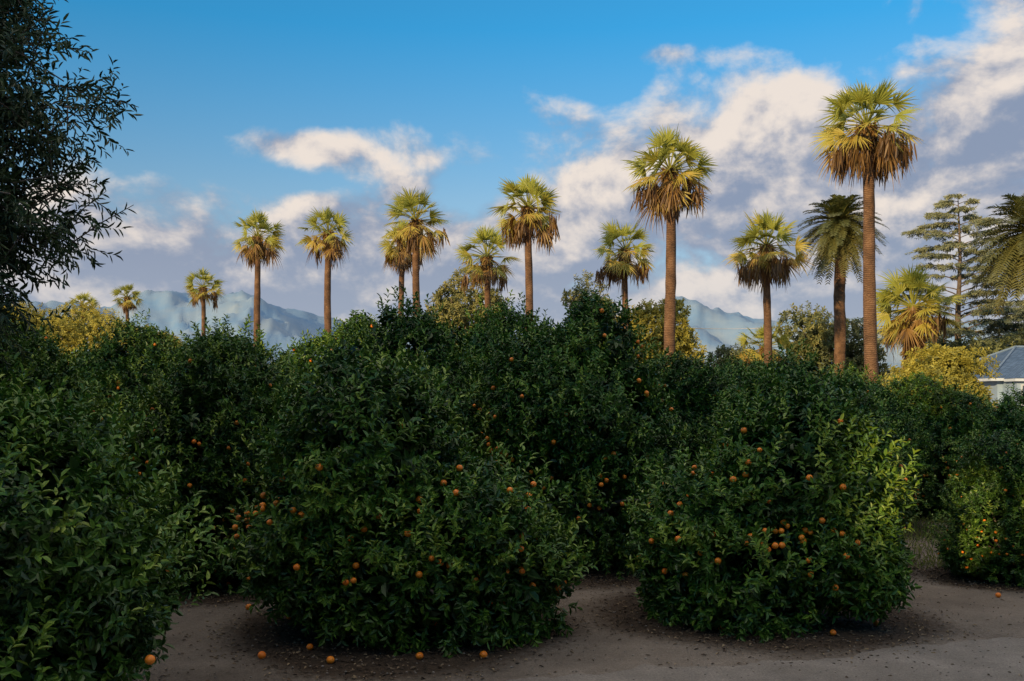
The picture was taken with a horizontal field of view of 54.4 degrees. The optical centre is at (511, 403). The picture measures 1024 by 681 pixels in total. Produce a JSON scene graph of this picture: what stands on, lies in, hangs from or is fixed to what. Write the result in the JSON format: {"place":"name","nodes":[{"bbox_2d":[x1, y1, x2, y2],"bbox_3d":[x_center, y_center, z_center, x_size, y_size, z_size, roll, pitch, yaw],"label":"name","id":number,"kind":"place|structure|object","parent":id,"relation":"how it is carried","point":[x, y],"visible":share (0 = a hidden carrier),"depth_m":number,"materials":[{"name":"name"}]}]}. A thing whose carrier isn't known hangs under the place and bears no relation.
{"place":"outdoors","nodes":[
{"label":"outdoors","id":0,"kind":"place"},
{"bbox_2d":[4,290,1009,376],"bbox_3d":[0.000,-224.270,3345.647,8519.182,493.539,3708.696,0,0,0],"label":"mountains","id":1,"kind":"structure","parent":0,"point":[174,312],"depth_m":3636.73,"materials":[{"name":"stone"}]},
{"bbox_2d":[0,0,1023,333],"label":"sky","id":2,"kind":"structure","parent":0,"point":[281,109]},
{"bbox_2d":[122,511,1023,680],"bbox_3d":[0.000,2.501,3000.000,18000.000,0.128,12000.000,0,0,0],"label":"ground","id":3,"kind":"structure","parent":0,"point":[665,650],"depth_m":10.43,"materials":[{"name":"soil"}]},
{"bbox_2d":[3,301,70,338],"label":"sycamore tree","id":4,"kind":"object","parent":3,"relation":"on","point":[33,313],"visible":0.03,"depth_m":121.51,"materials":[{"name":"green plant"}]},
{"bbox_2d":[0,312,132,519],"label":"orange tree","id":5,"kind":"object","parent":3,"relation":"on","point":[50,360],"visible":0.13,"depth_m":12.46,"materials":[{"name":"green plant"}]},
{"bbox_2d":[2,318,130,461],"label":"orange tree","id":6,"kind":"object","parent":3,"relation":"on","point":[107,393],"depth_m":16.52,"materials":[{"name":"green plant"}]},
{"bbox_2d":[0,0,142,370],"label":"african sumac tree","id":7,"kind":"object","parent":3,"relation":"on","point":[16,112],"visible":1,"depth_m":9.18,"materials":[{"name":"green plant"}]},
{"bbox_2d":[35,299,129,360],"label":"sycamore tree","id":8,"kind":"object","parent":3,"relation":"on","point":[75,331],"visible":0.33,"depth_m":115.21,"materials":[{"name":"green plant"}]},
{"bbox_2d":[64,347,102,365],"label":"orange tree","id":9,"kind":"object","parent":3,"relation":"on","point":[74,354],"depth_m":29.81,"materials":[{"name":"green plant"}]},
{"bbox_2d":[68,290,101,320],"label":"fan palm tree","id":10,"kind":"object","parent":3,"relation":"on","point":[83,297],"visible":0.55,"depth_m":151.72,"materials":[{"name":"green plant"}]},
{"bbox_2d":[0,352,227,680],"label":"orange tree","id":11,"kind":"object","parent":3,"relation":"on","point":[88,576],"visible":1,"depth_m":7.00,"materials":[{"name":"green plant"}]},
{"bbox_2d":[67,308,181,467],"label":"orange tree","id":12,"kind":"object","parent":3,"relation":"on","point":[118,361],"visible":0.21,"depth_m":20.26,"materials":[{"name":"green plant"}]},
{"bbox_2d":[110,283,143,320],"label":"fan palm tree","id":13,"kind":"object","parent":3,"relation":"on","point":[126,304],"visible":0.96,"depth_m":149.69,"materials":[{"name":"green plant"}]},
{"bbox_2d":[94,320,186,352],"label":"orange tree","id":14,"kind":"object","parent":3,"relation":"on","point":[114,326],"visible":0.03,"depth_m":110.64,"materials":[{"name":"green plant"}]},
{"bbox_2d":[183,267,227,335],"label":"fan palm tree","id":15,"kind":"object","parent":3,"relation":"on","point":[203,295],"visible":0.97,"depth_m":136.85,"materials":[{"name":"green plant"}]},
{"bbox_2d":[120,314,309,533],"bbox_3d":[-4.876,0.495,17.792,4.010,4.240,4.022,0,0,-1],"label":"orange tree","id":16,"kind":"object","parent":3,"relation":"on","point":[271,354],"visible":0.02,"depth_m":17.30,"materials":[{"name":"green plant"}]},
{"bbox_2d":[117,313,324,596],"bbox_3d":[-4.098,0.680,13.927,3.313,3.842,2.980,0,0,-16],"label":"orange tree","id":17,"kind":"object","parent":3,"relation":"on","point":[190,409],"visible":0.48,"depth_m":13.12,"materials":[{"name":"green plant"}]},
{"bbox_2d":[231,209,285,348],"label":"fan palm tree","id":18,"kind":"object","parent":3,"relation":"on","point":[257,251],"visible":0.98,"depth_m":96.73,"materials":[{"name":"green plant"}]},
{"bbox_2d":[295,206,354,334],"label":"fan palm tree","id":19,"kind":"object","parent":3,"relation":"on","point":[331,245],"visible":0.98,"depth_m":88.73,"materials":[{"name":"green plant"}]},
{"bbox_2d":[277,309,383,378],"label":"orange tree","id":20,"kind":"object","parent":3,"relation":"on","point":[301,357],"visible":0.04,"depth_m":22.25,"materials":[{"name":"green plant"}]},
{"bbox_2d":[377,217,425,316],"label":"fan palm tree","id":21,"kind":"object","parent":3,"relation":"on","point":[394,257],"visible":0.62,"depth_m":99.61,"materials":[{"name":"green plant"}]},
{"bbox_2d":[211,341,598,658],"bbox_3d":[-1.150,0.964,10.958,4.108,3.306,3.302,0,0,0],"label":"orange tree","id":22,"kind":"object","parent":3,"relation":"on","point":[342,539],"visible":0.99,"depth_m":10.09,"materials":[{"name":"green plant"}]},
{"bbox_2d":[311,285,506,539],"bbox_3d":[-1.891,0.330,16.422,3.781,4.590,3.770,0,0,3],"label":"orange tree","id":23,"kind":"object","parent":3,"relation":"on","point":[428,334],"visible":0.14,"depth_m":15.75,"materials":[{"name":"green plant"}]},
{"bbox_2d":[378,186,449,348],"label":"fan palm tree","id":24,"kind":"object","parent":3,"relation":"on","point":[415,237],"visible":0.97,"depth_m":78.61,"materials":[{"name":"green plant"}]},
{"bbox_2d":[424,265,508,350],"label":"sycamore tree","id":25,"kind":"object","parent":3,"relation":"on","point":[453,309],"visible":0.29,"depth_m":96.51,"materials":[{"name":"green plant"}]},
{"bbox_2d":[453,224,523,308],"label":"fan palm tree","id":26,"kind":"object","parent":3,"relation":"on","point":[486,271],"visible":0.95,"depth_m":90.59,"materials":[{"name":"green plant"}]},
{"bbox_2d":[452,289,589,481],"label":"orange tree","id":27,"kind":"object","parent":3,"relation":"on","point":[481,336],"visible":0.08,"depth_m":19.20,"materials":[{"name":"green plant"}]},
{"bbox_2d":[487,173,561,327],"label":"fan palm tree","id":28,"kind":"object","parent":3,"relation":"on","point":[526,224],"visible":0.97,"depth_m":73.60,"materials":[{"name":"green plant"}]},
{"bbox_2d":[464,289,692,580],"bbox_3d":[1.188,0.416,15.479,3.874,4.411,3.972,0,0,-23],"label":"orange tree","id":29,"kind":"object","parent":3,"relation":"on","point":[551,396],"visible":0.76,"depth_m":14.59,"materials":[{"name":"green plant"}]},
{"bbox_2d":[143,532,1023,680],"bbox_3d":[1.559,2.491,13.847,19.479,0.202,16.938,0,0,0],"label":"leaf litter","id":30,"kind":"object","parent":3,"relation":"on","point":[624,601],"visible":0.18,"depth_m":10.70,"materials":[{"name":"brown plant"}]},
{"bbox_2d":[154,561,1019,680],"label":"pebbles","id":31,"kind":"object","parent":3,"relation":"on","point":[641,647],"visible":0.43,"depth_m":10.06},
{"bbox_2d":[560,269,617,346],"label":"sycamore tree","id":32,"kind":"object","parent":3,"relation":"on","point":[571,299],"visible":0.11,"depth_m":102.53,"materials":[{"name":"green plant"}]},
{"bbox_2d":[553,322,642,492],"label":"orange tree","id":33,"kind":"object","parent":3,"relation":"on","point":[581,355],"depth_m":23.21,"materials":[{"name":"green plant"}]},
{"bbox_2d":[245,593,1000,663],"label":"fallen oranges","id":34,"kind":"object","parent":3,"relation":"on","point":[331,659],"visible":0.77,"depth_m":9.73,"materials":[{"name":"orange food"}]},
{"bbox_2d":[592,218,654,330],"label":"fan palm tree","id":35,"kind":"object","parent":3,"relation":"on","point":[622,268],"visible":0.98,"depth_m":83.58,"materials":[{"name":"green plant"}]},
{"bbox_2d":[610,298,707,375],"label":"sycamore tree","id":36,"kind":"object","parent":3,"relation":"on","point":[685,343],"visible":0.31,"depth_m":90.65,"materials":[{"name":"green plant"}]},
{"bbox_2d":[621,123,717,366],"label":"fan palm tree","id":37,"kind":"object","parent":3,"relation":"on","point":[668,199],"visible":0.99,"depth_m":59.69,"materials":[{"name":"green plant"}]},
{"bbox_2d":[617,349,744,510],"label":"orange tree","id":38,"kind":"object","parent":3,"relation":"on","point":[695,402],"visible":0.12,"depth_m":19.08,"materials":[{"name":"green plant"}]},
{"bbox_2d":[696,348,779,442],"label":"orange tree","id":39,"kind":"object","parent":3,"relation":"on","point":[735,365],"visible":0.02,"depth_m":23.19,"materials":[{"name":"green plant"}]},
{"bbox_2d":[703,343,780,373],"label":"olive tree","id":40,"kind":"object","parent":3,"relation":"on","point":[724,350],"visible":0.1,"depth_m":100.17,"materials":[{"name":"green plant"}]},
{"bbox_2d":[734,323,796,370],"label":"fan palm tree","id":41,"kind":"object","parent":3,"relation":"on","point":[782,340],"visible":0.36,"depth_m":77.57,"materials":[{"name":"green plant"}]},
{"bbox_2d":[722,206,815,366],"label":"fan palm tree","id":42,"kind":"object","parent":3,"relation":"on","point":[765,264],"visible":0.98,"depth_m":74.43,"materials":[{"name":"green plant"}]},
{"bbox_2d":[622,359,922,642],"bbox_3d":[3.026,1.051,11.720,3.435,3.136,3.028,0,0,0],"label":"orange tree","id":43,"kind":"object","parent":3,"relation":"on","point":[750,530],"visible":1,"depth_m":10.97,"materials":[{"name":"green plant"}]},
{"bbox_2d":[688,338,920,520],"bbox_3d":[4.684,0.764,16.183,3.700,3.672,3.690,0,0,23],"label":"orange tree","id":44,"kind":"object","parent":3,"relation":"on","point":[752,378],"visible":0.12,"depth_m":15.95,"materials":[{"name":"green plant"}]},
{"bbox_2d":[772,300,889,381],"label":"olive tree","id":45,"kind":"object","parent":3,"relation":"on","point":[819,332],"visible":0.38,"depth_m":94.03,"materials":[{"name":"green plant"}]},
{"bbox_2d":[793,194,889,376],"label":"date palm tree","id":46,"kind":"object","parent":3,"relation":"on","point":[840,240],"visible":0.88,"depth_m":81.27,"materials":[{"name":"green plant"}]},
{"bbox_2d":[812,363,882,401],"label":"orange tree","id":47,"kind":"object","parent":3,"relation":"on","point":[851,374],"depth_m":27.32,"materials":[{"name":"green plant"}]},
{"bbox_2d":[694,323,1015,330],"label":"power line","id":48,"kind":"object","parent":3,"relation":"on","point":[760,328],"visible":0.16,"depth_m":126.85,"materials":[{"name":"black metal"}]},
{"bbox_2d":[810,78,924,382],"bbox_3d":[18.634,-7.277,51.929,5.738,19.555,6.057,0,0,0],"label":"fan palm tree","id":49,"kind":"object","parent":3,"relation":"on","point":[868,152],"visible":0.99,"depth_m":51.69,"materials":[{"name":"green plant"}]},
{"bbox_2d":[825,361,941,522],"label":"orange tree","id":50,"kind":"object","parent":3,"relation":"on","point":[896,412],"visible":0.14,"depth_m":19.75,"materials":[{"name":"green plant"}]},
{"bbox_2d":[876,263,965,371],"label":"fan palm tree","id":51,"kind":"object","parent":3,"relation":"on","point":[911,326],"visible":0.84,"depth_m":68.44,"materials":[{"name":"green plant"}]},
{"bbox_2d":[879,371,996,516],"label":"orange tree","id":52,"kind":"object","parent":3,"relation":"on","point":[944,427],"visible":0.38,"depth_m":21.85,"materials":[{"name":"green plant"}]},
{"bbox_2d":[876,343,1001,462],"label":"lemon tree","id":53,"kind":"object","parent":3,"relation":"on","point":[951,365],"visible":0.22,"depth_m":28.09,"materials":[{"name":"green plant"}]},
{"bbox_2d":[858,193,1023,384],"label":"deodar cedar tree","id":54,"kind":"object","parent":3,"relation":"on","point":[946,247],"visible":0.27,"depth_m":87.57,"materials":[{"name":"green plant"}]},
{"bbox_2d":[899,512,992,571],"bbox_3d":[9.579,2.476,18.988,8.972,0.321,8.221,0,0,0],"label":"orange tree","id":55,"kind":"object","parent":3,"relation":"on","point":[916,521],"depth_m":18.05,"materials":[{"name":"plant"}]},
{"bbox_2d":[916,427,1023,587],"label":"orange tree","id":56,"kind":"object","parent":3,"relation":"on","point":[978,486],"visible":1,"depth_m":13.90,"materials":[{"name":"green plant"}]},
{"bbox_2d":[924,332,1023,361],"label":"olive tree","id":57,"kind":"object","parent":3,"relation":"on","point":[993,345],"visible":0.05,"depth_m":74.17,"materials":[{"name":"green plant"}]},
{"bbox_2d":[945,381,1023,537],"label":"orange tree","id":58,"kind":"object","parent":3,"relation":"on","point":[1005,414],"visible":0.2,"depth_m":18.08,"materials":[{"name":"green plant"}]},
{"bbox_2d":[957,193,1023,316],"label":"date palm tree","id":59,"kind":"object","parent":3,"relation":"on","point":[1013,262],"visible":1,"depth_m":64.58,"materials":[{"name":"green plant"}]},
{"bbox_2d":[978,381,1003,404],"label":"walls","id":60,"kind":"structure","parent":3,"relation":"on","point":[997,386],"depth_m":56.21,"materials":[{"name":"paint"}]},
{"bbox_2d":[967,378,1013,381],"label":"eaves","id":61,"kind":"object","parent":60,"relation":"on","point":[990,379],"visible":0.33,"depth_m":55.30,"materials":[{"name":"white paint"}]},
{"bbox_2d":[971,347,1023,378],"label":"roof","id":62,"kind":"structure","parent":61,"relation":"on","point":[1016,357],"depth_m":58.30,"materials":[{"name":"stone"}]},
{"bbox_2d":[979,346,1023,376],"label":"ridge caps","id":63,"kind":"object","parent":61,"relation":"on","point":[1008,355],"visible":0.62,"depth_m":59.97,"materials":[{"name":"tile"}]},
{"bbox_2d":[983,289,1023,345],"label":"deodar cedar tree","id":64,"kind":"object","parent":3,"relation":"on","point":[1013,326],"visible":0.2,"depth_m":86.75,"materials":[{"name":"green plant"}]},
{"bbox_2d":[1003,381,1023,408],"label":"bay wall","id":65,"kind":"structure","parent":3,"relation":"on","point":[1017,384],"depth_m":55.01,"materials":[{"name":"white paint"}]},
{"bbox_2d":[1004,378,1023,381],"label":"bay eaves","id":66,"kind":"object","parent":65,"relation":"on","point":[1014,379],"visible":1,"depth_m":54.14,"materials":[{"name":"white paint"}]},
{"bbox_2d":[1004,364,1023,378],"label":"bay roof","id":67,"kind":"structure","parent":66,"relation":"on","point":[1016,371],"depth_m":55.30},
{"bbox_2d":[1010,327,1023,345],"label":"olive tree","id":68,"kind":"object","parent":3,"relation":"on","point":[1021,334],"visible":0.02,"depth_m":78.22,"materials":[{"name":"green plant"}]},
{"bbox_2d":[507,637,1023,680],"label":"gravel path","id":69,"kind":"structure","parent":0,"point":[996,660],"depth_m":9.39,"materials":[{"name":"beige gravel"}]}
]}

